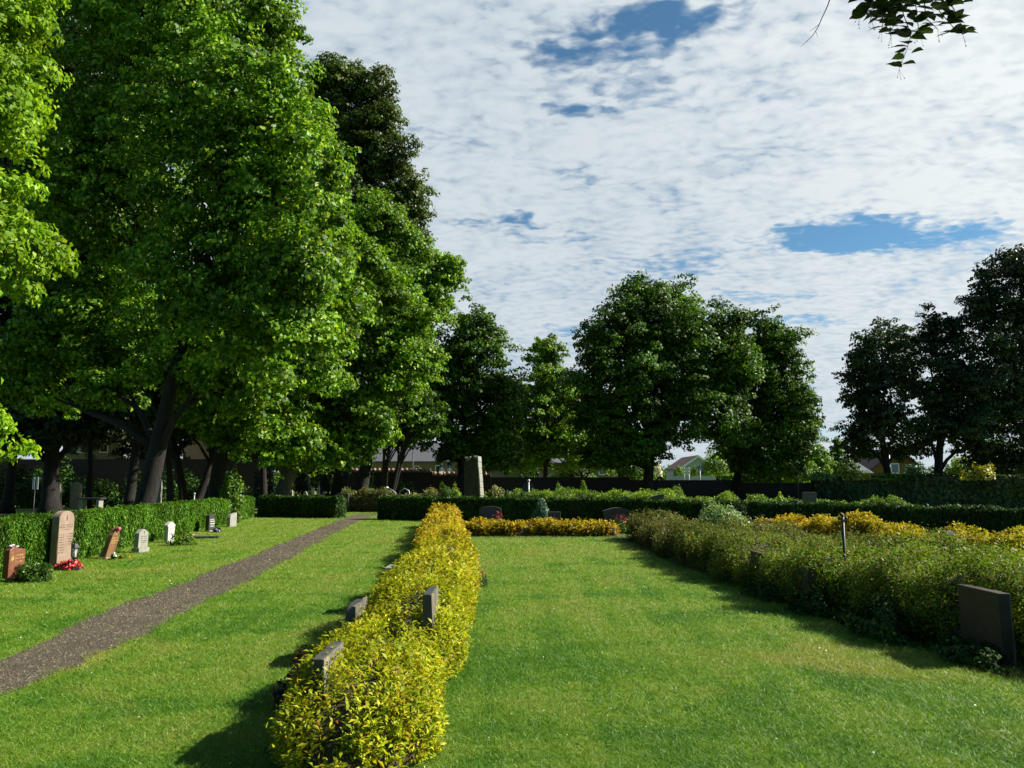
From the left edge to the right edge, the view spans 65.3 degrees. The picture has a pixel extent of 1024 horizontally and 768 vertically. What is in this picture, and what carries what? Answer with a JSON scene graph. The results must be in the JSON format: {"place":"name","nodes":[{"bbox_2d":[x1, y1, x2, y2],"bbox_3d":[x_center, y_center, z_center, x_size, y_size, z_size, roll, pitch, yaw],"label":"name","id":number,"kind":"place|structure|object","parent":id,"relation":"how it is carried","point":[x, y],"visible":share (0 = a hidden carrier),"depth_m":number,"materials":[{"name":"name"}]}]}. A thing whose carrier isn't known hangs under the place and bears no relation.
{"place":"outdoors","nodes":[
{"label":"outdoors","id":0,"kind":"place"},
{"bbox_2d":[0,513,376,694],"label":"gravel path","id":1,"kind":"structure","parent":0,"point":[355,518],"depth_m":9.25,"materials":[{"name":"gravel"}]},
{"bbox_2d":[0,491,1023,767],"bbox_3d":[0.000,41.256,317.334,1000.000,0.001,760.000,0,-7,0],"label":"lawn","id":2,"kind":"structure","parent":0,"point":[490,665],"depth_m":6.75,"materials":[{"name":"green plant"}]},
{"bbox_2d":[0,455,16,513],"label":"shade tree","id":3,"kind":"object","parent":2,"relation":"on","point":[7,505],"depth_m":43.45,"materials":[{"name":"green plant"}]},
{"bbox_2d":[2,546,24,581],"bbox_3d":[-8.246,3.000,13.215,0.140,0.623,0.346,-1,-7,9],"label":"headstone","id":4,"kind":"object","parent":2,"relation":"on","point":[13,557],"visible":0.85,"depth_m":13.11,"materials":[{"name":"red stone"}]},
{"bbox_2d":[9,562,54,582],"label":"green plant","id":5,"kind":"object","parent":2,"relation":"on","point":[37,572],"visible":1,"depth_m":13.12,"materials":[{"name":"green plant"}]},
{"bbox_2d":[0,464,69,507],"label":"shade shrub","id":6,"kind":"object","parent":2,"relation":"on","point":[24,493],"visible":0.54,"depth_m":52.87,"materials":[{"name":"plant"}]},
{"bbox_2d":[0,0,80,465],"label":"linden tree","id":7,"kind":"object","parent":2,"relation":"on","point":[26,242],"visible":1,"depth_m":11.65,"materials":[{"name":"green plant"}]},
{"bbox_2d":[25,456,84,505],"bbox_3d":[-34.144,7.264,59.574,5.613,3.788,2.961,1,-7,-12],"label":"shade shrub","id":8,"kind":"object","parent":2,"relation":"on","point":[37,471],"visible":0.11,"depth_m":59.31,"materials":[{"name":"plant"}]},
{"bbox_2d":[49,511,74,568],"bbox_3d":[-8.695,3.021,15.427,0.260,1.130,0.471,-1,-7,9],"label":"headstone","id":9,"kind":"object","parent":2,"relation":"on","point":[62,533],"visible":0.94,"depth_m":15.32,"materials":[{"name":"beige stone"}]},
{"bbox_2d":[2,411,131,458],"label":"shade tree","id":10,"kind":"object","parent":2,"relation":"on","point":[97,445],"visible":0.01,"depth_m":71.39,"materials":[{"name":"green plant"}]},
{"bbox_2d":[0,4,134,513],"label":"linden tree","id":11,"kind":"object","parent":2,"relation":"on","point":[51,436],"visible":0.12,"depth_m":36.38,"materials":[{"name":"green plant"}]},
{"bbox_2d":[53,559,84,570],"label":"begonia plant","id":12,"kind":"object","parent":2,"relation":"on","point":[70,564],"visible":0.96,"depth_m":14.87,"materials":[{"name":"red plant"}]},
{"bbox_2d":[69,483,82,510],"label":"headstone","id":13,"kind":"object","parent":2,"relation":"on","point":[76,491],"visible":0.69,"depth_m":38.02,"materials":[{"name":"grey stone"}]},
{"bbox_2d":[60,472,123,507],"bbox_3d":[-29.465,7.374,55.552,5.830,2.560,3.611,0,-7,0],"label":"shade shrub","id":14,"kind":"object","parent":2,"relation":"on","point":[104,492],"visible":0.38,"depth_m":55.31,"materials":[{"name":"plant"}]},
{"bbox_2d":[85,412,110,508],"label":"shade tree","id":15,"kind":"object","parent":2,"relation":"on","point":[89,486],"depth_m":51.46,"materials":[{"name":"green plant"}]},
{"bbox_2d":[63,439,140,458],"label":"house","id":16,"kind":"structure","parent":2,"relation":"on","point":[105,452],"depth_m":83.72,"materials":[{"name":"grey tile"}]},
{"bbox_2d":[98,527,119,558],"bbox_3d":[-8.754,3.479,17.372,0.200,0.702,0.443,-1,-7,9],"label":"headstone","id":17,"kind":"object","parent":2,"relation":"on","point":[110,545],"visible":0.84,"depth_m":17.34,"materials":[{"name":"brown stone"}]},
{"bbox_2d":[0,495,255,578],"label":"clipped hedge","id":18,"kind":"object","parent":2,"relation":"on","point":[30,534],"visible":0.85,"depth_m":18.83,"materials":[{"name":"plant"}]},
{"bbox_2d":[0,459,259,503],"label":"brick wall","id":19,"kind":"structure","parent":2,"relation":"on","point":[116,471],"depth_m":61.47,"materials":[{"name":"brick"}]},
{"bbox_2d":[44,212,230,505],"bbox_3d":[-16.830,-1.123,36.448,10.471,14.854,7.582,-4,-8,27],"label":"linden tree","id":20,"kind":"object","parent":2,"relation":"on","point":[132,478],"visible":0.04,"depth_m":35.46,"materials":[{"name":"green plant"}]},
{"bbox_2d":[131,529,148,552],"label":"headstone","id":21,"kind":"object","parent":2,"relation":"on","point":[141,540],"visible":0.91,"depth_m":18.75,"materials":[{"name":"grey stone"}]},
{"bbox_2d":[106,462,188,506],"bbox_3d":[-24.708,6.912,54.505,5.508,3.214,2.858,2,-7,-14],"label":"shade shrub","id":22,"kind":"object","parent":2,"relation":"on","point":[164,486],"visible":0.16,"depth_m":54.20,"materials":[{"name":"plant"}]},
{"bbox_2d":[118,413,215,500],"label":"shade tree","id":23,"kind":"object","parent":2,"relation":"on","point":[176,450],"visible":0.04,"depth_m":45.89,"materials":[{"name":"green plant"}]},
{"bbox_2d":[164,522,175,541],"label":"headstone","id":24,"kind":"object","parent":2,"relation":"on","point":[169,528],"visible":0.9,"depth_m":22.00,"materials":[{"name":"white stone"}]},
{"bbox_2d":[0,0,363,504],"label":"linden tree","id":25,"kind":"object","parent":2,"relation":"on","point":[263,287],"visible":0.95,"depth_m":24.69,"materials":[{"name":"green plant"}]},
{"bbox_2d":[165,530,199,545],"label":"green plant","id":26,"kind":"object","parent":2,"relation":"on","point":[183,539],"visible":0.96,"depth_m":20.88,"materials":[{"name":"green plant"}]},
{"bbox_2d":[152,335,214,501],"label":"shade tree","id":27,"kind":"object","parent":2,"relation":"on","point":[169,484],"depth_m":39.55,"materials":[{"name":"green plant"}]},
{"bbox_2d":[174,468,207,499],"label":"shade shrub","id":28,"kind":"object","parent":2,"relation":"on","point":[192,480],"visible":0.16,"depth_m":57.20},
{"bbox_2d":[106,413,279,478],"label":"shade tree","id":29,"kind":"object","parent":2,"relation":"on","point":[123,450],"depth_m":68.80,"materials":[{"name":"green plant"}]},
{"bbox_2d":[178,438,208,458],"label":"house","id":30,"kind":"structure","parent":2,"relation":"on","point":[193,452],"depth_m":81.69,"materials":[{"name":"red tile"}]},
{"bbox_2d":[187,471,257,499],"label":"shade shrub","id":31,"kind":"object","parent":2,"relation":"on","point":[245,492],"visible":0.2,"depth_m":56.15,"materials":[{"name":"plant"}]},
{"bbox_2d":[218,463,243,522],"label":"ivy plant","id":32,"kind":"object","parent":2,"relation":"on","point":[235,493],"visible":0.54,"depth_m":32.78,"materials":[{"name":"green plant"}]},
{"bbox_2d":[251,466,275,506],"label":"columnar conifer","id":33,"kind":"object","parent":2,"relation":"on","point":[270,488],"visible":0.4,"depth_m":54.30,"materials":[{"name":"green plant"}]},
{"bbox_2d":[260,454,267,495],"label":"shade tree","id":34,"kind":"object","parent":2,"relation":"on","point":[263,483],"depth_m":51.35,"materials":[{"name":"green plant"}]},
{"bbox_2d":[174,0,379,498],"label":"linden tree","id":35,"kind":"object","parent":2,"relation":"on","point":[278,445],"visible":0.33,"depth_m":34.04,"materials":[{"name":"green plant"}]},
{"bbox_2d":[272,645,312,709],"bbox_3d":[-1.520,2.151,5.859,0.376,0.427,0.740,-1,-7,11],"label":"dark shrub","id":36,"kind":"object","parent":2,"relation":"on","point":[280,692],"visible":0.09,"depth_m":5.76,"materials":[{"name":"green plant"}]},
{"bbox_2d":[257,494,346,517],"bbox_3d":[-10.114,5.865,38.314,4.767,1.219,1.080,-3,-8,21],"label":"clipped hedge","id":37,"kind":"object","parent":2,"relation":"on","point":[303,506],"visible":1,"depth_m":37.87,"materials":[{"name":"plant"}]},
{"bbox_2d":[293,471,311,494],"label":"columnar conifer","id":38,"kind":"object","parent":2,"relation":"on","point":[301,486],"visible":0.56,"depth_m":57.22,"materials":[{"name":"green plant"}]},
{"bbox_2d":[235,449,375,484],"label":"shade tree","id":39,"kind":"object","parent":2,"relation":"on","point":[330,475],"visible":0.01,"depth_m":66.36,"materials":[{"name":"green plant"}]},
{"bbox_2d":[316,469,330,495],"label":"columnar conifer","id":40,"kind":"object","parent":2,"relation":"on","point":[324,484],"visible":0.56,"depth_m":53.37,"materials":[{"name":"green plant"}]},
{"bbox_2d":[311,641,343,697],"bbox_3d":[-1.149,1.972,4.994,0.085,0.605,0.560,0,-7,0],"label":"headstone","id":41,"kind":"object","parent":2,"relation":"on","point":[321,658],"visible":0.29,"depth_m":4.79,"materials":[{"name":"grey stone"}]},
{"bbox_2d":[258,224,451,495],"bbox_3d":[-8.872,-0.739,42.772,11.267,15.790,7.637,0,-7,0],"label":"linden tree","id":42,"kind":"object","parent":2,"relation":"on","point":[389,345],"visible":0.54,"depth_m":41.90,"materials":[{"name":"green plant"}]},
{"bbox_2d":[345,597,366,625],"bbox_3d":[-1.430,2.292,7.373,0.100,0.560,0.600,0,-7,0],"label":"headstone","id":43,"kind":"object","parent":2,"relation":"on","point":[354,607],"visible":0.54,"depth_m":7.18,"materials":[{"name":"grey stone"}]},
{"bbox_2d":[256,501,483,767],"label":"golden spirea row","id":44,"kind":"object","parent":2,"relation":"on","point":[377,704],"visible":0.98,"depth_m":4.99,"materials":[{"name":"yellow plant"}]},
{"bbox_2d":[301,50,440,495],"bbox_3d":[-10.742,-7.539,56.674,11.131,32.572,8.439,0,-7,0],"label":"linden tree","id":45,"kind":"object","parent":2,"relation":"on","point":[368,117],"visible":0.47,"depth_m":56.41,"materials":[{"name":"green plant"}]},
{"bbox_2d":[351,468,432,492],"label":"brick wall","id":46,"kind":"structure","parent":2,"relation":"on","point":[420,479],"depth_m":59.38,"materials":[{"name":"brick"}]},
{"bbox_2d":[341,485,458,511],"bbox_3d":[-6.376,6.531,45.540,7.789,1.625,1.573,-2,-7,15],"label":"planting row","id":47,"kind":"object","parent":2,"relation":"on","point":[362,500],"visible":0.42,"depth_m":45.64,"materials":[{"name":"green plant"}]},
{"bbox_2d":[360,371,451,494],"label":"shade tree","id":48,"kind":"object","parent":2,"relation":"on","point":[423,420],"visible":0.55,"depth_m":48.81,"materials":[{"name":"green plant"}]},
{"bbox_2d":[347,187,471,492],"bbox_3d":[-7.444,-2.158,51.048,9.168,20.588,6.845,1,-7,-12],"label":"linden tree","id":49,"kind":"object","parent":2,"relation":"on","point":[397,234],"visible":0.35,"depth_m":50.09,"materials":[{"name":"green plant"}]},
{"bbox_2d":[422,586,438,639],"bbox_3d":[-0.689,2.125,6.764,0.085,0.740,0.550,0,-7,0],"label":"headstone","id":50,"kind":"object","parent":2,"relation":"on","point":[430,598],"visible":0.48,"depth_m":6.53,"materials":[{"name":"grey stone"}]},
{"bbox_2d":[358,443,517,476],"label":"house","id":51,"kind":"structure","parent":2,"relation":"on","point":[423,460],"depth_m":91.55,"materials":[{"name":"grey tile"}]},
{"bbox_2d":[432,471,490,495],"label":"brick wall","id":52,"kind":"structure","parent":2,"relation":"on","point":[448,479],"depth_m":59.35,"materials":[{"name":"brick"}]},
{"bbox_2d":[407,295,533,495],"bbox_3d":[-3.252,1.302,57.576,9.647,15.229,7.354,0,-7,0],"label":"shade tree","id":53,"kind":"object","parent":2,"relation":"on","point":[468,385],"visible":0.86,"depth_m":56.39,"materials":[{"name":"green plant"}]},
{"bbox_2d":[464,456,483,496],"bbox_3d":[-1.939,5.213,40.630,1.026,3.127,0.411,-4,-8,28],"label":"stele","id":54,"kind":"object","parent":2,"relation":"on","point":[473,481],"visible":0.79,"depth_m":40.57,"materials":[{"name":"stone"}]},
{"bbox_2d":[479,506,500,522],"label":"headstone","id":55,"kind":"object","parent":2,"relation":"on","point":[488,512],"visible":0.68,"depth_m":28.18,"materials":[{"name":"grey stone"}]},
{"bbox_2d":[48,536,1005,767],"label":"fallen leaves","id":56,"kind":"object","parent":2,"relation":"on","point":[551,652],"visible":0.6,"depth_m":6.94,"materials":[{"name":"brown plant"}]},
{"bbox_2d":[532,497,548,521],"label":"dwarf conifer","id":57,"kind":"object","parent":2,"relation":"on","point":[539,514],"visible":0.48,"depth_m":27.87,"materials":[{"name":"plant"}]},
{"bbox_2d":[463,516,620,536],"bbox_3d":[0.889,4.430,24.809,5.041,0.666,1.207,0,-7,0],"label":"golden spirea row","id":58,"kind":"object","parent":2,"relation":"on","point":[550,526],"visible":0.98,"depth_m":24.51,"materials":[{"name":"yellow plant"}]},
{"bbox_2d":[507,333,588,476],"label":"shade tree","id":59,"kind":"object","parent":2,"relation":"on","point":[544,432],"visible":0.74,"depth_m":65.00,"materials":[{"name":"green plant"}]},
{"bbox_2d":[491,477,629,495],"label":"brick wall","id":60,"kind":"structure","parent":2,"relation":"on","point":[598,484],"depth_m":59.34,"materials":[{"name":"brick"}]},
{"bbox_2d":[503,415,617,476],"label":"shade tree","id":61,"kind":"object","parent":2,"relation":"on","point":[566,466],"visible":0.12,"depth_m":70.58,"materials":[{"name":"green plant"}]},
{"bbox_2d":[376,494,747,523],"bbox_3d":[1.341,5.055,31.928,17.380,1.236,2.799,-6,-9,38],"label":"clipped hedge","id":62,"kind":"object","parent":2,"relation":"on","point":[403,507],"visible":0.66,"depth_m":32.20,"materials":[{"name":"plant"}]},
{"bbox_2d":[548,466,595,476],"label":"garden shrub","id":63,"kind":"object","parent":2,"relation":"on","point":[559,473],"visible":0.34,"depth_m":80.84,"materials":[{"name":"green plant"}]},
{"bbox_2d":[539,458,622,476],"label":"house","id":64,"kind":"structure","parent":2,"relation":"on","point":[596,473],"depth_m":89.45,"materials":[{"name":"grey"}]},
{"bbox_2d":[503,484,684,498],"bbox_3d":[4.450,6.592,46.037,11.169,1.650,1.686,-1,-7,5],"label":"planting row","id":65,"kind":"object","parent":2,"relation":"on","point":[580,494],"visible":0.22,"depth_m":45.94,"materials":[{"name":"green plant"}]},
{"bbox_2d":[603,507,631,525],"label":"headstone","id":66,"kind":"object","parent":2,"relation":"on","point":[610,514],"visible":0.58,"depth_m":26.57,"materials":[{"name":"grey stone"}]},
{"bbox_2d":[526,488,740,500],"bbox_3d":[5.485,5.735,38.580,11.430,1.452,1.822,-5,-8,33],"label":"planting row","id":67,"kind":"object","parent":2,"relation":"on","point":[638,494],"visible":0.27,"depth_m":38.10,"materials":[{"name":"green plant"}]},
{"bbox_2d":[614,463,656,479],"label":"garden shrub","id":68,"kind":"object","parent":2,"relation":"on","point":[627,472],"visible":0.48,"depth_m":64.86,"materials":[{"name":"green plant"}]},
{"bbox_2d":[269,461,1002,490],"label":"distant wood","id":69,"kind":"object","parent":2,"relation":"on","point":[663,477],"visible":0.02,"depth_m":167.66,"materials":[{"name":"green plant"}]},
{"bbox_2d":[554,267,767,492],"bbox_3d":[10.351,0.146,56.337,15.015,17.285,9.623,0,-7,0],"label":"linden tree","id":70,"kind":"object","parent":2,"relation":"on","point":[712,359],"visible":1,"depth_m":54.89,"materials":[{"name":"green plant"}]},
{"bbox_2d":[630,480,740,500],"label":"brick wall","id":71,"kind":"structure","parent":2,"relation":"on","point":[692,489],"depth_m":59.31,"materials":[{"name":"brick"}]},
{"bbox_2d":[664,455,715,479],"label":"house","id":72,"kind":"structure","parent":2,"relation":"on","point":[688,461],"depth_m":139.40,"materials":[{"name":"grey tile"}]},
{"bbox_2d":[695,451,733,476],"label":"garden shrub","id":73,"kind":"object","parent":2,"relation":"on","point":[716,465],"visible":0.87,"depth_m":76.98,"materials":[{"name":"green plant"}]},
{"bbox_2d":[741,470,791,482],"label":"garden shrub","id":74,"kind":"object","parent":2,"relation":"on","point":[753,479],"visible":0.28,"depth_m":64.28,"materials":[{"name":"green plant"}]},
{"bbox_2d":[710,303,831,498],"bbox_3d":[19.216,1.770,60.165,9.058,15.199,7.014,0,-7,0],"label":"linden tree","id":75,"kind":"object","parent":2,"relation":"on","point":[783,411],"visible":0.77,"depth_m":58.33,"materials":[{"name":"green plant"}]},
{"bbox_2d":[741,483,811,501],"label":"brick wall","id":76,"kind":"structure","parent":2,"relation":"on","point":[770,490],"depth_m":57.46,"materials":[{"name":"brick"}]},
{"bbox_2d":[778,465,823,482],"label":"garden shrub","id":77,"kind":"object","parent":2,"relation":"on","point":[783,479],"visible":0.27,"depth_m":62.54,"materials":[{"name":"green plant"}]},
{"bbox_2d":[611,534,1023,670],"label":"soil bed","id":78,"kind":"object","parent":2,"relation":"on","point":[633,545],"visible":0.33,"depth_m":15.62,"materials":[{"name":"soil"}]},
{"bbox_2d":[697,500,753,527],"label":"mound shrub","id":79,"kind":"object","parent":78,"relation":"on","point":[713,507],"visible":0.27,"depth_m":18.79,"materials":[{"name":"green plant"}]},
{"bbox_2d":[740,573,789,604],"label":"ground cover","id":80,"kind":"object","parent":78,"relation":"on","point":[754,588],"visible":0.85,"depth_m":11.05,"materials":[{"name":"plant"}]},
{"bbox_2d":[794,564,816,611],"bbox_3d":[3.786,2.647,10.301,0.110,0.580,0.500,0,-7,0],"label":"headstone","id":81,"kind":"object","parent":78,"relation":"on","point":[810,573],"visible":0.51,"depth_m":10.09,"materials":[{"name":"stone"}]},
{"bbox_2d":[781,585,834,619],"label":"ground cover","id":82,"kind":"object","parent":78,"relation":"on","point":[821,610],"visible":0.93,"depth_m":9.84,"materials":[{"name":"plant"}]},
{"bbox_2d":[623,506,1023,658],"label":"spirea row","id":83,"kind":"object","parent":78,"relation":"on","point":[920,583],"visible":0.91,"depth_m":9.89,"materials":[{"name":"green plant"}]},
{"bbox_2d":[691,512,1023,568],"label":"spirea row","id":84,"kind":"object","parent":78,"relation":"on","point":[938,542],"visible":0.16,"depth_m":12.79,"materials":[{"name":"green plant"}]},
{"bbox_2d":[832,594,938,646],"bbox_3d":[3.939,2.483,8.570,0.760,0.458,1.478,0,-7,0],"label":"ground cover","id":85,"kind":"object","parent":78,"relation":"on","point":[893,623],"visible":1,"depth_m":8.29,"materials":[{"name":"plant"}]},
{"bbox_2d":[755,509,1023,564],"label":"golden spirea row","id":86,"kind":"object","parent":78,"relation":"on","point":[827,524],"visible":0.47,"depth_m":16.93,"materials":[{"name":"yellow plant"}]},
{"bbox_2d":[922,627,1012,677],"bbox_3d":[4.151,2.415,7.242,0.612,0.262,1.256,0,-7,0],"label":"ground cover","id":87,"kind":"object","parent":78,"relation":"on","point":[961,648],"visible":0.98,"depth_m":7.12,"materials":[{"name":"plant"}]},
{"bbox_2d":[958,584,1015,666],"bbox_3d":[4.398,2.240,7.404,0.129,0.670,0.650,0,-7,0],"label":"headstone","id":88,"kind":"object","parent":78,"relation":"on","point":[985,614],"visible":0.7,"depth_m":7.26,"materials":[{"name":"stone"}]},
{"bbox_2d":[805,442,836,473],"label":"shade tree","id":89,"kind":"object","parent":2,"relation":"on","point":[824,465],"visible":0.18,"depth_m":64.86,"materials":[{"name":"green plant"}]},
{"bbox_2d":[744,493,906,504],"bbox_3d":[15.252,5.943,39.047,8.082,1.186,1.442,-1,-7,7],"label":"planting row","id":90,"kind":"object","parent":2,"relation":"on","point":[876,500],"visible":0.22,"depth_m":38.90,"materials":[{"name":"green plant"}]},
{"bbox_2d":[826,436,845,468],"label":"poplar tree","id":91,"kind":"object","parent":2,"relation":"on","point":[836,441],"visible":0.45,"depth_m":109.23,"materials":[{"name":"green plant"}]},
{"bbox_2d":[830,455,863,475],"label":"garden shrub","id":92,"kind":"object","parent":2,"relation":"on","point":[844,466],"visible":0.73,"depth_m":73.08,"materials":[{"name":"green plant"}]},
{"bbox_2d":[845,449,922,475],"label":"house","id":93,"kind":"structure","parent":2,"relation":"on","point":[874,466],"depth_m":87.54,"materials":[{"name":"red tile"}]},
{"bbox_2d":[746,499,1023,534],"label":"clipped hedge","id":94,"kind":"object","parent":2,"relation":"on","point":[992,518],"visible":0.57,"depth_m":20.70,"materials":[{"name":"plant"}]},
{"bbox_2d":[828,316,943,473],"bbox_3d":[26.194,1.814,56.112,7.707,13.879,6.655,0,-7,0],"label":"shade tree","id":95,"kind":"object","parent":2,"relation":"on","point":[872,379],"visible":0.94,"depth_m":55.51,"materials":[{"name":"green plant"}]},
{"bbox_2d":[800,0,976,78],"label":"overhanging linden","id":96,"kind":"object","parent":2,"relation":"on","point":[892,8],"visible":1,"depth_m":6.00,"materials":[{"name":"green plant"}]},
{"bbox_2d":[899,463,933,474],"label":"garden shrub","id":97,"kind":"object","parent":2,"relation":"on","point":[913,468],"visible":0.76,"depth_m":63.37,"materials":[{"name":"plant"}]},
{"bbox_2d":[811,473,1023,508],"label":"ivy wall","id":98,"kind":"structure","parent":2,"relation":"on","point":[1004,491],"depth_m":51.31,"materials":[{"name":"green plant"}]},
{"bbox_2d":[802,468,837,480],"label":"bush","id":99,"kind":"object","parent":98,"relation":"on","point":[822,474],"visible":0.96,"depth_m":53.00,"materials":[{"name":"green plant"}]},
{"bbox_2d":[842,468,873,480],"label":"bush","id":100,"kind":"object","parent":98,"relation":"on","point":[863,476],"visible":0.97,"depth_m":52.42,"materials":[{"name":"green plant"}]},
{"bbox_2d":[915,472,952,480],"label":"bush","id":101,"kind":"object","parent":98,"relation":"on","point":[936,476],"visible":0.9,"depth_m":51.42,"materials":[{"name":"green plant"}]},
{"bbox_2d":[972,462,996,480],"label":"bush","id":102,"kind":"object","parent":98,"relation":"on","point":[982,472],"visible":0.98,"depth_m":50.47,"materials":[{"name":"yellow plant"}]},
{"bbox_2d":[903,302,996,473],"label":"shade tree","id":103,"kind":"object","parent":2,"relation":"on","point":[929,333],"visible":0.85,"depth_m":54.59,"materials":[{"name":"green plant"}]},
{"bbox_2d":[944,454,973,475],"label":"garden shrub","id":104,"kind":"object","parent":2,"relation":"on","point":[957,469],"visible":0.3,"depth_m":61.34,"materials":[{"name":"green plant"}]},
{"bbox_2d":[932,243,1023,475],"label":"linden tree","id":105,"kind":"object","parent":2,"relation":"on","point":[1003,415],"visible":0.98,"depth_m":53.84,"materials":[{"name":"green plant"}]},
{"bbox_2d":[17,0,1023,471],"label":"sky","id":106,"kind":"structure","parent":0,"point":[571,148],"materials":[{"name":"white"}]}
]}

